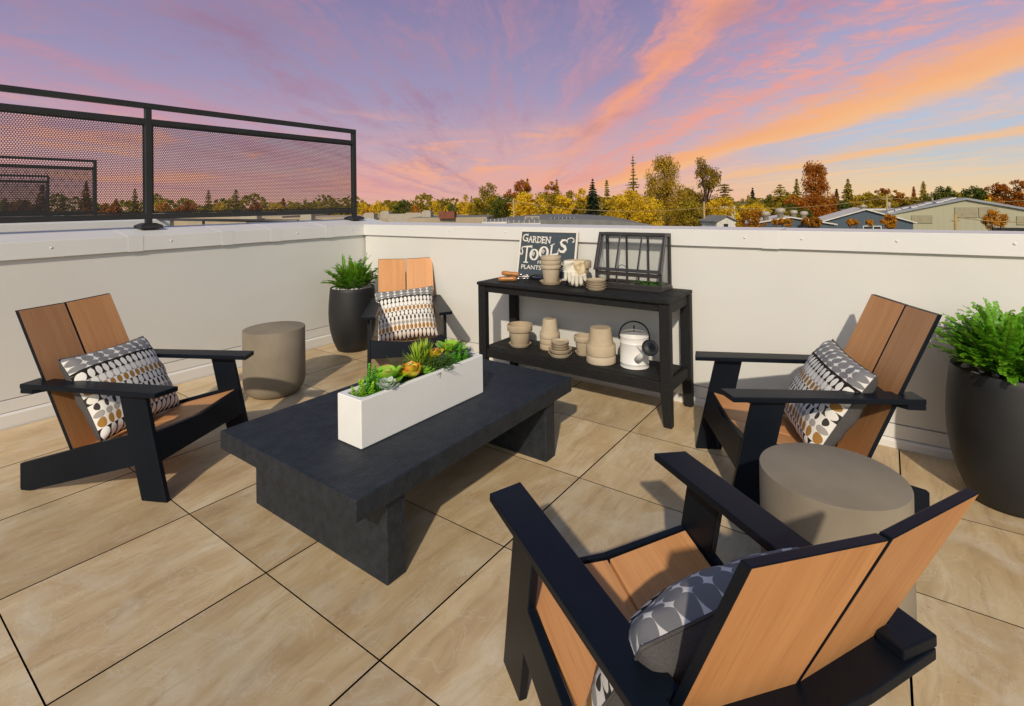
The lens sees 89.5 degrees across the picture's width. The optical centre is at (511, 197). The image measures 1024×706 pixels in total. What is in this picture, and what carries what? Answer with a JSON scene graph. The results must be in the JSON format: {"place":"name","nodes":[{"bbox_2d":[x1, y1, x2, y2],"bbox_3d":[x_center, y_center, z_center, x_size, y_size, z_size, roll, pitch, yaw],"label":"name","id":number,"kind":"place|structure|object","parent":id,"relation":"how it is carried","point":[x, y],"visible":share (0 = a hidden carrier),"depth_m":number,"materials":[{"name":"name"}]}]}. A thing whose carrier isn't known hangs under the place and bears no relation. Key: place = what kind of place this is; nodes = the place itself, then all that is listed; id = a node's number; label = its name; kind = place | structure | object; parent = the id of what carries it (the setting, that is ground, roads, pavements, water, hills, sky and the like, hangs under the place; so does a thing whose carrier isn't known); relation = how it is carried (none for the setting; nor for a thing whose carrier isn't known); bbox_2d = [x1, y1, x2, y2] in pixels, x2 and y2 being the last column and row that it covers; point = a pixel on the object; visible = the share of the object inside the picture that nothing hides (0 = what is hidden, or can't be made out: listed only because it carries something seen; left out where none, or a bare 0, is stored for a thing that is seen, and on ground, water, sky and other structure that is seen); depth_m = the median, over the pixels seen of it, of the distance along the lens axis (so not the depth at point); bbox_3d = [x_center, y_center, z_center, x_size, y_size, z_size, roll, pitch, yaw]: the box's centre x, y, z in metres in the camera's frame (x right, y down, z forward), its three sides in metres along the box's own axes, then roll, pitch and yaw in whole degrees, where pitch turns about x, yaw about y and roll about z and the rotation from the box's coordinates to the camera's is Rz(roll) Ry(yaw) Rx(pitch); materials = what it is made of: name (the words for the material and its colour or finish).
{"place":"outdoors","nodes":[
{"label":"outdoors","id":0,"kind":"place"},
{"bbox_2d":[0,174,49,212],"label":"fence","id":1,"kind":"object","parent":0,"point":[28,193],"visible":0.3,"depth_m":11.68,"materials":[{"name":"brown metal"}]},
{"bbox_2d":[0,0,1023,210],"label":"sky","id":2,"kind":"structure","parent":0,"point":[447,99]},
{"bbox_2d":[124,199,1013,225],"bbox_3d":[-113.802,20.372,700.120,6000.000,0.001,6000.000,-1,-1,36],"label":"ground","id":3,"kind":"structure","parent":0,"point":[597,205],"depth_m":1213.91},
{"bbox_2d":[170,214,327,225],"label":"flat roof building","id":4,"kind":"structure","parent":3,"relation":"on","point":[175,223],"depth_m":139.98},
{"bbox_2d":[232,215,379,222],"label":"flat roof building","id":5,"kind":"structure","parent":3,"relation":"on","point":[325,217],"depth_m":135.91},
{"bbox_2d":[390,199,412,213],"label":"broadleaf tree","id":6,"kind":"object","parent":3,"relation":"on","point":[402,203],"visible":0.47,"depth_m":202.77,"materials":[{"name":"green plant"}]},
{"bbox_2d":[409,215,493,222],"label":"flat roof building","id":7,"kind":"structure","parent":3,"relation":"on","point":[467,219],"depth_m":105.05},
{"bbox_2d":[439,211,456,218],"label":"rusty container","id":8,"kind":"object","parent":7,"relation":"on","point":[447,214],"visible":1,"depth_m":103.97,"materials":[{"name":"metal"}]},
{"bbox_2d":[456,200,473,214],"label":"broadleaf tree","id":9,"kind":"object","parent":3,"relation":"on","point":[465,207],"visible":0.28,"depth_m":148.88,"materials":[{"name":"yellow plant"}]},
{"bbox_2d":[467,198,491,214],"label":"broadleaf tree","id":10,"kind":"object","parent":3,"relation":"on","point":[477,210],"visible":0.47,"depth_m":139.11,"materials":[{"name":"yellow plant"}]},
{"bbox_2d":[472,183,504,217],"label":"broadleaf tree","id":11,"kind":"object","parent":3,"relation":"on","point":[487,198],"visible":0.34,"depth_m":170.52,"materials":[{"name":"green plant"}]},
{"bbox_2d":[483,195,512,218],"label":"broadleaf tree","id":12,"kind":"object","parent":3,"relation":"on","point":[496,212],"visible":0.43,"depth_m":148.48,"materials":[{"name":"green plant"}]},
{"bbox_2d":[28,191,993,219],"bbox_3d":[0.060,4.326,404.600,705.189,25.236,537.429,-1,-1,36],"label":"distant woods","id":13,"kind":"object","parent":3,"relation":"on","point":[429,197],"visible":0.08,"depth_m":333.53,"materials":[{"name":"orange plant"}]},
{"bbox_2d":[514,179,534,201],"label":"broadleaf tree","id":14,"kind":"object","parent":3,"relation":"on","point":[523,184],"visible":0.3,"depth_m":188.72,"materials":[{"name":"orange plant"}]},
{"bbox_2d":[508,190,550,216],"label":"broadleaf tree","id":15,"kind":"object","parent":3,"relation":"on","point":[523,208],"visible":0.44,"depth_m":133.84,"materials":[{"name":"yellow plant"}]},
{"bbox_2d":[534,190,561,213],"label":"broadleaf tree","id":16,"kind":"object","parent":3,"relation":"on","point":[549,196],"visible":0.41,"depth_m":158.08,"materials":[{"name":"yellow plant"}]},
{"bbox_2d":[552,194,576,213],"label":"broadleaf tree","id":17,"kind":"object","parent":3,"relation":"on","point":[562,201],"visible":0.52,"depth_m":144.06,"materials":[{"name":"yellow plant"}]},
{"bbox_2d":[487,214,653,225],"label":"vaulted hall","id":18,"kind":"structure","parent":3,"relation":"on","point":[582,219],"depth_m":74.22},
{"bbox_2d":[555,190,586,213],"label":"broadleaf tree","id":19,"kind":"object","parent":3,"relation":"on","point":[578,205],"visible":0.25,"depth_m":147.98,"materials":[{"name":"yellow plant"}]},
{"bbox_2d":[584,178,603,215],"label":"spruce tree","id":20,"kind":"object","parent":3,"relation":"on","point":[593,199],"visible":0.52,"depth_m":159.24,"materials":[{"name":"green plant"}]},
{"bbox_2d":[601,180,611,215],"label":"conifer tree","id":21,"kind":"object","parent":3,"relation":"on","point":[606,207],"visible":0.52,"depth_m":164.57,"materials":[{"name":"green plant"}]},
{"bbox_2d":[603,194,632,218],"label":"broadleaf tree","id":22,"kind":"object","parent":3,"relation":"on","point":[611,210],"visible":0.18,"depth_m":136.55,"materials":[{"name":"yellow plant"}]},
{"bbox_2d":[612,187,647,223],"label":"broadleaf tree","id":23,"kind":"object","parent":3,"relation":"on","point":[619,200],"visible":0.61,"depth_m":127.24,"materials":[{"name":"yellow plant"}]},
{"bbox_2d":[631,196,665,225],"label":"broadleaf tree","id":24,"kind":"object","parent":3,"relation":"on","point":[649,207],"visible":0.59,"depth_m":130.68,"materials":[{"name":"yellow plant"}]},
{"bbox_2d":[642,154,692,225],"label":"eucalyptus tree","id":25,"kind":"object","parent":3,"relation":"on","point":[665,193],"visible":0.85,"depth_m":148.26,"materials":[{"name":"yellow plant"}]},
{"bbox_2d":[667,197,702,225],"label":"broadleaf tree","id":26,"kind":"object","parent":3,"relation":"on","point":[690,204],"visible":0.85,"depth_m":128.87,"materials":[{"name":"yellow plant"}]},
{"bbox_2d":[689,156,721,225],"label":"eucalyptus tree","id":27,"kind":"object","parent":3,"relation":"on","point":[709,184],"visible":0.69,"depth_m":149.75,"materials":[{"name":"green plant"}]},
{"bbox_2d":[698,215,737,226],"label":"white house","id":28,"kind":"structure","parent":3,"relation":"on","point":[717,221],"depth_m":88.22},
{"bbox_2d":[702,196,736,216],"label":"broadleaf tree","id":29,"kind":"object","parent":3,"relation":"on","point":[718,203],"visible":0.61,"depth_m":127.11,"materials":[{"name":"yellow plant"}]},
{"bbox_2d":[738,209,766,226],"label":"broadleaf tree","id":30,"kind":"object","parent":3,"relation":"on","point":[757,214],"visible":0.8,"depth_m":61.76,"materials":[{"name":"orange plant"}]},
{"bbox_2d":[733,202,771,226],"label":"broadleaf tree","id":31,"kind":"object","parent":3,"relation":"on","point":[745,209],"visible":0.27,"depth_m":111.66,"materials":[{"name":"yellow plant"}]},
{"bbox_2d":[765,184,790,206],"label":"cedar tree","id":32,"kind":"object","parent":3,"relation":"on","point":[781,192],"visible":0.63,"depth_m":229.12,"materials":[{"name":"plant"}]},
{"bbox_2d":[771,218,793,226],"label":"broadleaf tree","id":33,"kind":"object","parent":3,"relation":"on","point":[786,221],"visible":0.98,"depth_m":59.64,"materials":[{"name":"orange plant"}]},
{"bbox_2d":[744,208,837,227],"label":"shed","id":34,"kind":"structure","parent":3,"relation":"on","point":[768,219],"depth_m":63.01,"materials":[{"name":"white"}]},
{"bbox_2d":[782,202,812,218],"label":"broadleaf tree","id":35,"kind":"object","parent":3,"relation":"on","point":[787,206],"visible":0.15,"depth_m":123.83,"materials":[{"name":"green plant"}]},
{"bbox_2d":[801,217,822,227],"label":"broadleaf tree","id":36,"kind":"object","parent":3,"relation":"on","point":[815,221],"visible":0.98,"depth_m":59.68,"materials":[{"name":"orange plant"}]},
{"bbox_2d":[790,191,841,217],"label":"broadleaf tree","id":37,"kind":"object","parent":3,"relation":"on","point":[821,199],"visible":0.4,"depth_m":136.70,"materials":[{"name":"orange plant"}]},
{"bbox_2d":[796,160,837,216],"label":"eucalyptus tree","id":38,"kind":"object","parent":3,"relation":"on","point":[812,172],"visible":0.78,"depth_m":139.04,"materials":[{"name":"orange plant"}]},
{"bbox_2d":[841,179,855,208],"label":"conifer tree","id":39,"kind":"object","parent":3,"relation":"on","point":[847,194],"visible":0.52,"depth_m":229.40,"materials":[{"name":"green plant"}]},
{"bbox_2d":[854,191,874,206],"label":"broadleaf tree","id":40,"kind":"object","parent":3,"relation":"on","point":[865,196],"visible":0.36,"depth_m":199.10,"materials":[{"name":"yellow plant"}]},
{"bbox_2d":[857,193,898,208],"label":"broadleaf tree","id":41,"kind":"object","parent":3,"relation":"on","point":[878,202],"visible":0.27,"depth_m":149.38,"materials":[{"name":"yellow plant"}]},
{"bbox_2d":[879,213,897,228],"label":"broadleaf tree","id":42,"kind":"object","parent":3,"relation":"on","point":[889,222],"visible":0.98,"depth_m":57.67,"materials":[{"name":"orange plant"}]},
{"bbox_2d":[894,196,919,207],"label":"broadleaf tree","id":43,"kind":"object","parent":3,"relation":"on","point":[908,203],"visible":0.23,"depth_m":188.68,"materials":[{"name":"yellow plant"}]},
{"bbox_2d":[931,186,958,200],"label":"broadleaf tree","id":44,"kind":"object","parent":3,"relation":"on","point":[949,193],"visible":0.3,"depth_m":180.58,"materials":[{"name":"green plant"}]},
{"bbox_2d":[879,197,1023,230],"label":"warehouse","id":45,"kind":"structure","parent":3,"relation":"on","point":[938,214],"depth_m":70.55,"materials":[{"name":"beige"}]},
{"bbox_2d":[960,185,988,199],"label":"broadleaf tree","id":46,"kind":"object","parent":3,"relation":"on","point":[978,193],"visible":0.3,"depth_m":173.16,"materials":[{"name":"green plant"}]},
{"bbox_2d":[980,209,1010,230],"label":"broadleaf tree","id":47,"kind":"object","parent":3,"relation":"on","point":[990,214],"visible":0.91,"depth_m":61.69,"materials":[{"name":"orange plant"}]},
{"bbox_2d":[982,182,1011,204],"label":"broadleaf tree","id":48,"kind":"object","parent":3,"relation":"on","point":[999,188],"visible":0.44,"depth_m":169.56,"materials":[{"name":"orange plant"}]},
{"bbox_2d":[1003,179,1023,206],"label":"broadleaf tree","id":49,"kind":"object","parent":3,"relation":"on","point":[1018,198],"visible":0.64,"depth_m":164.79,"materials":[{"name":"orange plant"}]},
{"bbox_2d":[819,204,916,229],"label":"blue barn","id":50,"kind":"structure","parent":0,"point":[862,214],"depth_m":66.25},
{"bbox_3d":[-4.011,6.518,3.246,21.500,9.740,6.600,-1,-1,36],"label":"apartment building","id":51,"kind":"object","parent":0,"visible":0},
{"bbox_2d":[0,219,169,232],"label":"parapet wall","id":52,"kind":"structure","parent":51,"relation":"on","point":[39,226],"depth_m":7.68,"materials":[{"name":"paint"}]},
{"bbox_2d":[0,155,96,214],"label":"fence","id":53,"kind":"object","parent":52,"relation":"on","point":[49,185],"visible":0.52,"depth_m":7.85,"materials":[{"name":"brown metal"}]},
{"bbox_2d":[157,218,298,223],"bbox_3d":[-4.306,0.520,7.473,4.280,0.431,0.044,-1,-1,36],"label":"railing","id":54,"kind":"object","parent":52,"relation":"on","point":[232,220],"visible":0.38,"depth_m":7.15,"materials":[{"name":"metal"}]},
{"bbox_2d":[0,218,384,430],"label":"parapet wall","id":55,"kind":"structure","parent":51,"relation":"on","point":[208,287],"depth_m":3.83,"materials":[{"name":"paint"}]},
{"bbox_2d":[0,84,363,228],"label":"fence","id":56,"kind":"object","parent":55,"relation":"on","point":[147,122],"visible":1,"depth_m":3.91,"materials":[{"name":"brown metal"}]},
{"bbox_2d":[364,222,1023,460],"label":"parapet wall","id":57,"kind":"structure","parent":51,"relation":"on","point":[787,290],"depth_m":3.06,"materials":[{"name":"paint"}]},
{"bbox_2d":[899,455,913,705],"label":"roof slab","id":58,"kind":"structure","parent":51,"relation":"on","point":[911,692],"depth_m":1.40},
{"bbox_2d":[0,336,1023,705],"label":"floor","id":59,"kind":"structure","parent":58,"relation":"on","point":[210,582],"depth_m":1.80,"materials":[{"name":"tile"}]},
{"bbox_2d":[15,293,253,502],"bbox_3d":[-1.907,0.942,2.625,0.890,0.815,0.660,-1,-1,9],"label":"lounge chair","id":60,"kind":"object","parent":59,"relation":"on","point":[145,442],"visible":0.7,"depth_m":2.46,"materials":[{"name":"black wood"}]},
{"bbox_2d":[57,336,179,440],"bbox_3d":[-1.980,0.953,2.636,0.196,0.442,0.490,-33,-5,4],"label":"cushion","id":61,"kind":"object","parent":60,"relation":"on","point":[136,361],"visible":0.73,"depth_m":2.52,"materials":[{"name":"multicoloured fabric"}]},
{"bbox_2d":[242,321,305,399],"bbox_3d":[-1.654,1.132,3.600,0.400,0.450,0.400,-1,-1,36],"label":"drum table","id":62,"kind":"object","parent":59,"relation":"on","point":[274,366],"visible":1,"depth_m":3.44,"materials":[{"name":"concrete"}]},
{"bbox_2d":[328,283,376,352],"bbox_3d":[-1.435,1.084,4.660,0.418,0.562,0.418,-1,-1,36],"label":"planter pot","id":63,"kind":"object","parent":59,"relation":"on","point":[347,324],"visible":0.78,"depth_m":4.49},
{"bbox_2d":[320,253,377,289],"bbox_3d":[-1.426,0.672,4.668,0.529,0.329,0.565,-1,-1,36],"label":"fern plant","id":64,"kind":"object","parent":63,"relation":"in","point":[354,275],"visible":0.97,"depth_m":4.57,"materials":[{"name":"green plant"}]},
{"bbox_2d":[220,352,571,585],"bbox_3d":[-0.447,1.145,2.444,0.894,0.365,1.380,-1,-1,36],"label":"coffee table","id":65,"kind":"object","parent":59,"relation":"on","point":[318,480],"visible":0.83,"depth_m":2.02,"materials":[{"name":"grey stone"}]},
{"bbox_2d":[338,352,482,448],"bbox_3d":[-0.417,0.861,2.292,0.149,0.196,0.720,-1,-1,37],"label":"trough planter","id":66,"kind":"object","parent":65,"relation":"on","point":[375,417],"visible":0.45,"depth_m":2.14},
{"bbox_2d":[351,378,374,396],"bbox_3d":[-0.598,0.759,2.068,0.094,0.077,0.057,-1,-1,-17],"label":"sedum","id":67,"kind":"object","parent":66,"relation":"in","point":[361,389],"visible":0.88,"depth_m":2.06,"materials":[{"name":"green plant"}]},
{"bbox_2d":[365,363,380,394],"bbox_3d":[-0.569,0.737,2.101,0.064,0.123,0.082,-1,-1,0],"label":"sedum","id":68,"kind":"object","parent":66,"relation":"in","point":[368,384],"visible":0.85,"depth_m":2.10,"materials":[{"name":"green plant"}]},
{"bbox_2d":[363,364,406,382],"bbox_3d":[-0.523,0.740,2.168,0.173,0.065,0.169,-1,-1,2],"label":"paddle succulent","id":69,"kind":"object","parent":66,"relation":"in","point":[386,371],"visible":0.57,"depth_m":2.15,"materials":[{"name":"green plant"}]},
{"bbox_2d":[376,376,399,389],"bbox_3d":[-0.506,0.756,2.103,0.093,0.034,0.092,16,9,35],"label":"pale rosette","id":70,"kind":"object","parent":66,"relation":"in","point":[382,384],"visible":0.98,"depth_m":2.09,"materials":[{"name":"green plant"}]},
{"bbox_2d":[397,361,421,376],"bbox_3d":[-0.445,0.749,2.239,0.117,0.059,0.123,-1,-1,11],"label":"echeveria","id":71,"kind":"object","parent":66,"relation":"in","point":[412,370],"visible":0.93,"depth_m":2.21,"materials":[{"name":"yellow plant"}]},
{"bbox_2d":[402,336,439,373],"bbox_3d":[-0.409,0.722,2.348,0.183,0.168,0.201,-1,-1,36],"label":"spiky succulent","id":72,"kind":"object","parent":66,"relation":"in","point":[421,351],"visible":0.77,"depth_m":2.34,"materials":[{"name":"green plant"}]},
{"bbox_2d":[419,352,460,375],"bbox_3d":[-0.336,0.757,2.369,0.189,0.104,0.211,-1,-1,11],"label":"stringy succulent","id":73,"kind":"object","parent":66,"relation":"in","point":[444,363],"visible":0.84,"depth_m":2.35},
{"bbox_2d":[435,339,467,351],"bbox_3d":[-0.296,0.712,2.488,0.172,0.051,0.163,-1,-1,6],"label":"paddle succulent","id":74,"kind":"object","parent":66,"relation":"in","point":[453,344],"visible":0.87,"depth_m":2.49,"materials":[{"name":"green plant"}]},
{"bbox_2d":[361,257,451,374],"bbox_3d":[-0.856,0.944,4.204,0.660,0.815,0.890,-1,-1,-12],"label":"lounge chair","id":75,"kind":"object","parent":59,"relation":"on","point":[392,276],"visible":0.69,"depth_m":4.44,"materials":[{"name":"black wood"}]},
{"bbox_2d":[374,286,438,340],"bbox_3d":[-0.877,0.963,4.275,0.490,0.442,0.196,-4,-32,-14],"label":"cushion","id":76,"kind":"object","parent":75,"relation":"on","point":[405,314],"visible":0.94,"depth_m":4.20,"materials":[{"name":"multicoloured fabric"}]},
{"bbox_2d":[477,276,693,428],"bbox_3d":[0.448,0.961,3.504,1.410,0.728,0.442,-1,-1,36],"label":"potting bench","id":77,"kind":"object","parent":59,"relation":"on","point":[665,377],"visible":0.72,"depth_m":3.24,"materials":[{"name":"wood"}]},
{"bbox_2d":[509,341,530,347],"bbox_3d":[0.059,1.067,3.764,0.164,0.022,0.164,-1,-1,36],"label":"clay saucer","id":78,"kind":"object","parent":77,"relation":"on","point":[519,346],"visible":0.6,"depth_m":3.70,"materials":[{"name":"ceramic"}]},
{"bbox_2d":[507,321,532,344],"bbox_3d":[0.058,0.997,3.765,0.186,0.150,0.186,-1,-1,36],"label":"clay pot","id":79,"kind":"object","parent":78,"relation":"on","point":[519,331],"visible":0.96,"depth_m":3.70,"materials":[{"name":"ceramic"}]},
{"bbox_2d":[498,276,542,280],"bbox_3d":[0.086,0.587,3.728,0.372,0.035,0.073,-1,-1,3],"label":"hand trowel","id":80,"kind":"object","parent":77,"relation":"on","point":[503,278],"visible":0.79,"depth_m":3.72,"materials":[{"name":"brown wood"}]},
{"bbox_2d":[501,271,542,277],"bbox_3d":[0.085,0.568,3.765,0.333,0.040,0.080,4,0,14],"label":"hand fork","id":81,"kind":"object","parent":80,"relation":"on","point":[509,273],"visible":0.88,"depth_m":3.77,"materials":[{"name":"brown wood"}]},
{"bbox_2d":[540,343,550,350],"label":"clay pot","id":82,"kind":"object","parent":77,"relation":"on","point":[543,347],"visible":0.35,"depth_m":3.63,"materials":[{"name":"ceramic"}]},
{"bbox_2d":[540,338,550,344],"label":"clay pot","id":83,"kind":"object","parent":82,"relation":"on","point":[545,341],"visible":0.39,"depth_m":3.62,"materials":[{"name":"ceramic"}]},
{"bbox_2d":[540,317,559,339],"bbox_3d":[0.269,0.929,3.686,0.145,0.132,0.145,-1,-1,36],"label":"clay pot","id":84,"kind":"object","parent":83,"relation":"on","point":[549,330],"visible":0.95,"depth_m":3.64,"materials":[{"name":"ceramic"}]},
{"bbox_2d":[516,230,578,280],"bbox_3d":[0.256,0.424,3.837,0.505,0.360,0.012,-1,-12,36],"label":"garden sign","id":85,"kind":"object","parent":77,"relation":"on","point":[534,245],"visible":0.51,"depth_m":3.87,"materials":[{"name":"wood"}]},
{"bbox_2d":[540,279,562,284],"bbox_3d":[0.273,0.589,3.599,0.161,0.022,0.161,-1,-1,36],"label":"clay saucer","id":86,"kind":"object","parent":77,"relation":"on","point":[550,283],"visible":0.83,"depth_m":3.54,"materials":[{"name":"ceramic"}]},
{"bbox_2d":[541,264,560,281],"bbox_3d":[0.272,0.530,3.599,0.144,0.128,0.144,-1,-1,36],"label":"clay pot","id":87,"kind":"object","parent":86,"relation":"on","point":[551,273],"visible":0.74,"depth_m":3.55,"materials":[{"name":"ceramic"}]},
{"bbox_2d":[563,259,590,285],"bbox_3d":[0.446,0.514,3.521,0.191,0.166,0.191,-1,-1,36],"label":"clay pot","id":88,"kind":"object","parent":77,"relation":"on","point":[587,264],"visible":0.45,"depth_m":3.48,"materials":[{"name":"ceramic"}]},
{"bbox_2d":[563,260,575,282],"bbox_3d":[0.389,0.494,3.436,0.096,0.149,0.063,-1,-1,19],"label":"work glove","id":89,"kind":"object","parent":88,"relation":"hanging from","point":[569,269],"visible":0.98,"depth_m":3.42,"materials":[{"name":"fabric"}]},
{"bbox_2d":[571,261,586,286],"bbox_3d":[0.442,0.505,3.418,0.106,0.173,0.066,-1,-1,4],"label":"work glove","id":90,"kind":"object","parent":88,"relation":"hanging from","point":[578,277],"visible":0.98,"depth_m":3.40,"materials":[{"name":"fabric"}]},
{"bbox_2d":[586,354,615,365],"bbox_3d":[0.578,0.980,3.360,0.191,0.172,0.191,-1,-1,36],"label":"clay pot","id":91,"kind":"object","parent":77,"relation":"on","point":[601,361],"visible":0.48,"depth_m":3.28,"materials":[{"name":"ceramic"}]},
{"bbox_2d":[586,325,615,357],"bbox_3d":[0.578,0.930,3.361,0.191,0.172,0.191,-1,-1,36],"label":"clay pot","id":92,"kind":"object","parent":91,"relation":"on","point":[600,343],"visible":1,"depth_m":3.29,"materials":[{"name":"ceramic"}]},
{"bbox_2d":[593,232,672,292],"bbox_3d":[0.783,0.410,3.376,0.460,0.361,0.217,-1,-1,36],"label":"glass greenhouse","id":93,"kind":"object","parent":77,"relation":"on","point":[602,268],"visible":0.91,"depth_m":3.34,"materials":[{"name":"metal"}]},
{"bbox_2d":[618,321,657,369],"bbox_3d":[0.800,0.918,3.208,0.181,0.288,0.341,-1,-1,-26],"label":"watering can","id":94,"kind":"object","parent":77,"relation":"on","point":[637,349],"visible":1,"depth_m":3.19,"materials":[{"name":"white metal"}]},
{"bbox_3d":[0.490,1.059,3.527,0.120,0.020,0.120,-1,-1,36],"label":"clay saucer","id":95,"kind":"object","parent":77,"relation":"on","visible":0},
{"bbox_2d":[574,333,588,353],"bbox_3d":[0.489,1.002,3.527,0.132,0.122,0.132,-1,-1,36],"label":"clay pot","id":96,"kind":"object","parent":95,"relation":"on","point":[581,340],"visible":0.66,"depth_m":3.48,"materials":[{"name":"ceramic"}]},
{"bbox_2d":[490,451,978,705],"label":"lounge chair","id":97,"kind":"object","parent":59,"relation":"on","point":[808,623],"visible":0.91,"depth_m":0.91,"materials":[{"name":"black wood"}]},
{"bbox_2d":[585,547,798,705],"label":"cushion","id":98,"kind":"object","parent":97,"relation":"on","point":[669,626],"visible":0.41,"depth_m":0.95,"materials":[{"name":"grey fabric"}]},
{"bbox_2d":[695,294,941,513],"bbox_3d":[1.359,0.893,2.379,0.890,0.815,0.660,-1,-1,7],"label":"lounge chair","id":99,"kind":"object","parent":59,"relation":"on","point":[888,341],"visible":0.6,"depth_m":2.22,"materials":[{"name":"black wood"}]},
{"bbox_2d":[784,339,877,446],"bbox_3d":[1.433,0.904,2.370,0.196,0.442,0.490,32,9,10],"label":"cushion","id":100,"kind":"object","parent":99,"relation":"on","point":[830,365],"visible":0.81,"depth_m":2.22,"materials":[{"name":"multicoloured fabric"}]},
{"bbox_2d":[759,443,916,619],"bbox_3d":[0.982,1.070,1.580,0.400,0.455,0.400,-1,-1,36],"label":"drum table","id":101,"kind":"object","parent":59,"relation":"on","point":[813,494],"visible":0.43,"depth_m":1.50,"materials":[{"name":"concrete"}]},
{"bbox_2d":[945,358,1023,517],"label":"planter pot","id":102,"kind":"object","parent":59,"relation":"on","point":[984,412],"visible":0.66,"depth_m":2.10,"materials":[{"name":"ceramic"}]},
{"bbox_2d":[927,297,1023,384],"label":"fern plant","id":103,"kind":"object","parent":102,"relation":"on","point":[991,340],"visible":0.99,"depth_m":2.15,"materials":[{"name":"green plant"}]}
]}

